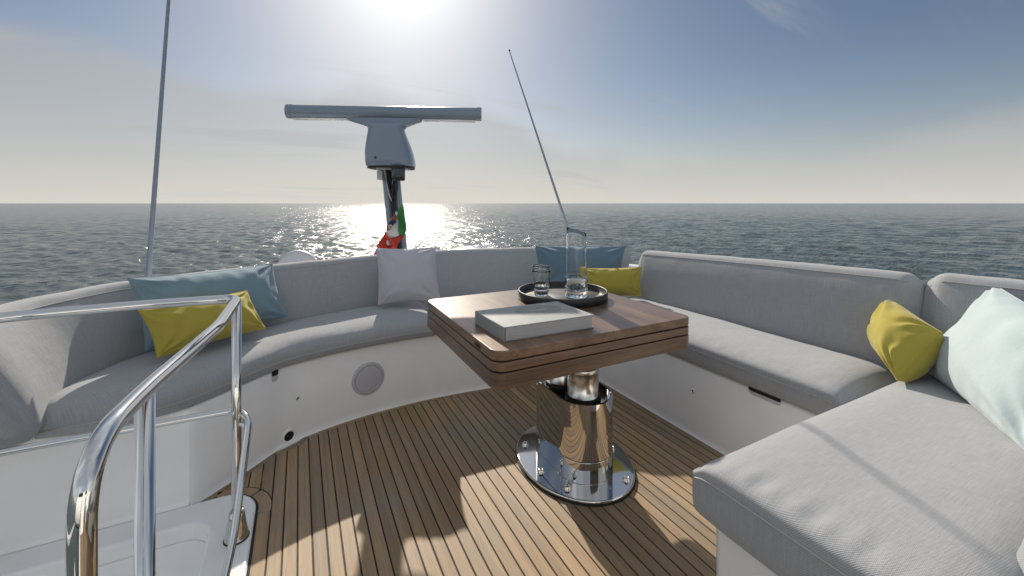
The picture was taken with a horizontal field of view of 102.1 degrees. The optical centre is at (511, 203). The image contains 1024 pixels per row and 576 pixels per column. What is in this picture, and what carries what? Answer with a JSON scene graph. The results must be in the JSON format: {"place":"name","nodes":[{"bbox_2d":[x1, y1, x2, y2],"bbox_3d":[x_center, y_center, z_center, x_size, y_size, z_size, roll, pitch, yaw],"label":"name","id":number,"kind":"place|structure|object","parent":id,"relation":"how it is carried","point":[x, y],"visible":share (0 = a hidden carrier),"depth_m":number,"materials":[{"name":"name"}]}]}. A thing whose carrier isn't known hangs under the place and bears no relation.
{"place":"outdoors","nodes":[
{"label":"outdoors","id":0,"kind":"place"},
{"bbox_2d":[201,381,724,575],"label":"deck","id":1,"kind":"structure","parent":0,"point":[442,486],"depth_m":1.58,"materials":[{"name":"brown wood"}]},
{"bbox_2d":[0,264,818,575],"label":"seat moulding","id":2,"kind":"object","parent":1,"relation":"on","point":[300,400],"visible":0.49,"depth_m":1.85,"materials":[{"name":"grey plastic"}]},
{"bbox_2d":[0,494,258,575],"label":"stair moulding","id":3,"kind":"object","parent":2,"relation":"attached to","point":[205,522],"visible":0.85,"depth_m":1.42,"materials":[{"name":"white plastic"}]},
{"bbox_2d":[0,295,251,575],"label":"handrail","id":4,"kind":"object","parent":3,"relation":"attached to","point":[138,402],"visible":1,"depth_m":0.75,"materials":[{"name":"silver metal"}]},
{"bbox_2d":[34,301,435,438],"bbox_3d":[-1.098,0.717,2.123,0.598,0.126,1.769,0,0,42],"label":"seat cushion","id":5,"kind":"object","parent":2,"relation":"on","point":[87,404],"visible":0.69,"depth_m":1.80,"materials":[{"name":"grey fabric"}]},
{"bbox_2d":[138,290,265,357],"bbox_3d":[-1.366,0.531,1.864,0.162,0.190,0.455,0,0,26],"label":"pillow","id":6,"kind":"object","parent":5,"relation":"on","point":[172,330],"visible":0.71,"depth_m":1.74,"materials":[{"name":"yellow fabric"}]},
{"bbox_2d":[127,263,287,350],"bbox_3d":[-1.472,0.481,2.053,0.200,0.312,0.644,0,0,32],"label":"pillow","id":7,"kind":"object","parent":5,"relation":"on","point":[258,283],"visible":0.66,"depth_m":2.05,"materials":[{"name":"teal fabric"}]},
{"bbox_2d":[376,247,439,304],"bbox_3d":[-0.680,0.464,2.683,0.455,0.340,0.228,0,0,-3],"label":"pillow","id":8,"kind":"object","parent":5,"relation":"on","point":[407,274],"visible":0.98,"depth_m":2.63,"materials":[{"name":"white fabric"}]},
{"bbox_2d":[0,247,630,448],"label":"backrest","id":9,"kind":"object","parent":2,"relation":"on","point":[43,362],"visible":0.45,"depth_m":1.78,"materials":[{"name":"grey fabric"}]},
{"bbox_2d":[627,296,896,413],"bbox_3d":[1.028,0.726,2.277,0.484,0.140,1.581,0,0,-27],"label":"seat cushion","id":10,"kind":"object","parent":2,"relation":"on","point":[815,379],"visible":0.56,"depth_m":1.76,"materials":[{"name":"grey fabric"}]},
{"bbox_2d":[587,267,641,296],"bbox_3d":[0.676,0.538,2.803,0.481,0.205,0.128,0,0,-10],"label":"pillow","id":11,"kind":"object","parent":10,"relation":"on","point":[621,281],"visible":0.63,"depth_m":2.76,"materials":[{"name":"yellow fabric"}]},
{"bbox_2d":[634,250,925,366],"bbox_3d":[1.316,0.530,2.404,0.222,0.466,1.589,0,0,-27],"label":"backrest","id":12,"kind":"object","parent":10,"relation":"on","point":[831,307],"visible":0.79,"depth_m":2.11,"materials":[{"name":"grey fabric"}]},
{"bbox_2d":[692,373,1023,575],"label":"seat cushion","id":13,"kind":"object","parent":2,"relation":"on","point":[923,475],"visible":0.89,"depth_m":0.95,"materials":[{"name":"grey fabric"}]},
{"bbox_2d":[867,300,943,381],"bbox_3d":[1.508,0.525,1.599,0.201,0.242,0.356,0,0,26],"label":"pillow","id":14,"kind":"object","parent":13,"relation":"on","point":[906,344],"visible":1,"depth_m":1.52,"materials":[{"name":"yellow fabric"}]},
{"bbox_2d":[928,287,1023,448],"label":"pillow","id":15,"kind":"object","parent":13,"relation":"on","point":[979,365],"visible":0.86,"depth_m":1.29,"materials":[{"name":"teal fabric"}]},
{"bbox_2d":[1016,539,1023,573],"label":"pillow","id":16,"kind":"object","parent":13,"relation":"on","point":[1020,555],"visible":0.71,"depth_m":0.77,"materials":[{"name":"white fabric"}]},
{"bbox_2d":[921,273,1023,372],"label":"backrest","id":17,"kind":"object","parent":2,"relation":"on","point":[949,299],"visible":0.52,"depth_m":1.60,"materials":[{"name":"grey fabric"}]},
{"bbox_3d":[0.134,0.717,2.887,1.426,0.125,0.712,0,0,-27],"label":"seat cushion","id":18,"kind":"object","parent":2,"relation":"on","visible":0},
{"bbox_2d":[535,245,625,280],"bbox_3d":[0.513,0.472,2.979,0.684,0.316,0.233,0,0,-2],"label":"pillow","id":19,"kind":"object","parent":18,"relation":"on","point":[554,257],"visible":0.38,"depth_m":2.97,"materials":[{"name":"teal fabric"}]},
{"bbox_2d":[427,290,688,506],"bbox_3d":[0.157,0.801,1.796,0.873,0.697,0.782,0,0,-27],"label":"table","id":20,"kind":"object","parent":1,"relation":"on","point":[568,450],"visible":0.94,"depth_m":1.66,"materials":[{"name":"brown wood"}]},
{"bbox_2d":[475,301,593,341],"bbox_3d":[0.079,0.428,1.528,0.364,0.048,0.247,0,0,-27],"label":"book","id":21,"kind":"object","parent":20,"relation":"on","point":[506,324],"visible":1,"depth_m":1.47,"materials":[{"name":"white paper"}]},
{"bbox_2d":[518,281,607,307],"bbox_3d":[0.242,0.433,1.986,0.426,0.039,0.426,0,0,-27],"label":"tray","id":22,"kind":"object","parent":20,"relation":"on","point":[597,295],"visible":0.77,"depth_m":1.94,"materials":[{"name":"black leather"}]},
{"bbox_2d":[532,269,550,295],"bbox_3d":[0.141,0.382,1.990,0.094,0.121,0.094,0,0,-27],"label":"tumbler","id":23,"kind":"object","parent":22,"relation":"on","point":[541,281],"visible":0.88,"depth_m":1.96,"materials":[{"name":"clear glass"}]},
{"bbox_2d":[532,264,550,271],"bbox_3d":[0.142,0.361,1.992,0.088,0.121,0.088,0,0,-27],"label":"tumbler","id":24,"kind":"object","parent":23,"relation":"in","point":[541,267],"visible":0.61,"depth_m":1.96,"materials":[{"name":"clear glass"}]},
{"bbox_2d":[564,227,587,298],"bbox_3d":[0.305,0.278,1.966,0.110,0.330,0.111,0,0,-27],"label":"carafe","id":25,"kind":"object","parent":22,"relation":"on","point":[576,281],"visible":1,"depth_m":1.92,"materials":[{"name":"clear glass"}]},
{"bbox_2d":[453,238,493,248],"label":"antenna dome","id":26,"kind":"structure","parent":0,"point":[479,245],"depth_m":4.45,"materials":[{"name":"grey plastic"}]},
{"bbox_2d":[0,203,1023,304],"bbox_3d":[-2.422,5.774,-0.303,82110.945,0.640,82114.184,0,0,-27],"label":"sea","id":27,"kind":"structure","parent":0,"point":[48,248],"depth_m":78.32,"materials":[{"name":"blue liquid"}]},
{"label":"superstructure","id":28,"kind":"structure","parent":27,"relation":"on","visible":0},
{"bbox_2d":[145,0,170,276],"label":"antenna","id":29,"kind":"object","parent":28,"relation":"on","point":[148,271],"visible":0.49,"depth_m":2.63,"materials":[{"name":"white paint"}]},
{"bbox_2d":[277,250,316,263],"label":"satellite dome","id":30,"kind":"structure","parent":28,"relation":"on","point":[295,256],"depth_m":3.85,"materials":[{"name":"plastic"}]},
{"bbox_2d":[284,104,481,248],"bbox_3d":[-1.021,0.082,3.350,1.542,1.738,0.378,0,0,3],"label":"radar","id":31,"kind":"object","parent":28,"relation":"on","point":[389,156],"visible":0.75,"depth_m":3.29,"materials":[{"name":"white paint"}]},
{"bbox_2d":[373,204,405,254],"bbox_3d":[-0.948,0.208,3.199,0.254,0.401,0.102,0,0,14],"label":"flag","id":32,"kind":"object","parent":31,"relation":"hanging from","point":[396,227],"visible":0.97,"depth_m":3.20,"materials":[{"name":"multicoloured fabric"}]},
{"bbox_2d":[509,49,568,226],"bbox_3d":[0.363,-0.379,4.207,0.855,2.252,0.029,0,0,-22],"label":"antenna","id":33,"kind":"object","parent":28,"relation":"on","point":[556,193],"visible":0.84,"depth_m":4.19,"materials":[{"name":"white paint"}]},
{"bbox_2d":[0,0,1023,202],"label":"sky","id":34,"kind":"structure","parent":0,"point":[629,101],"materials":[{"name":"blue"}]}
]}

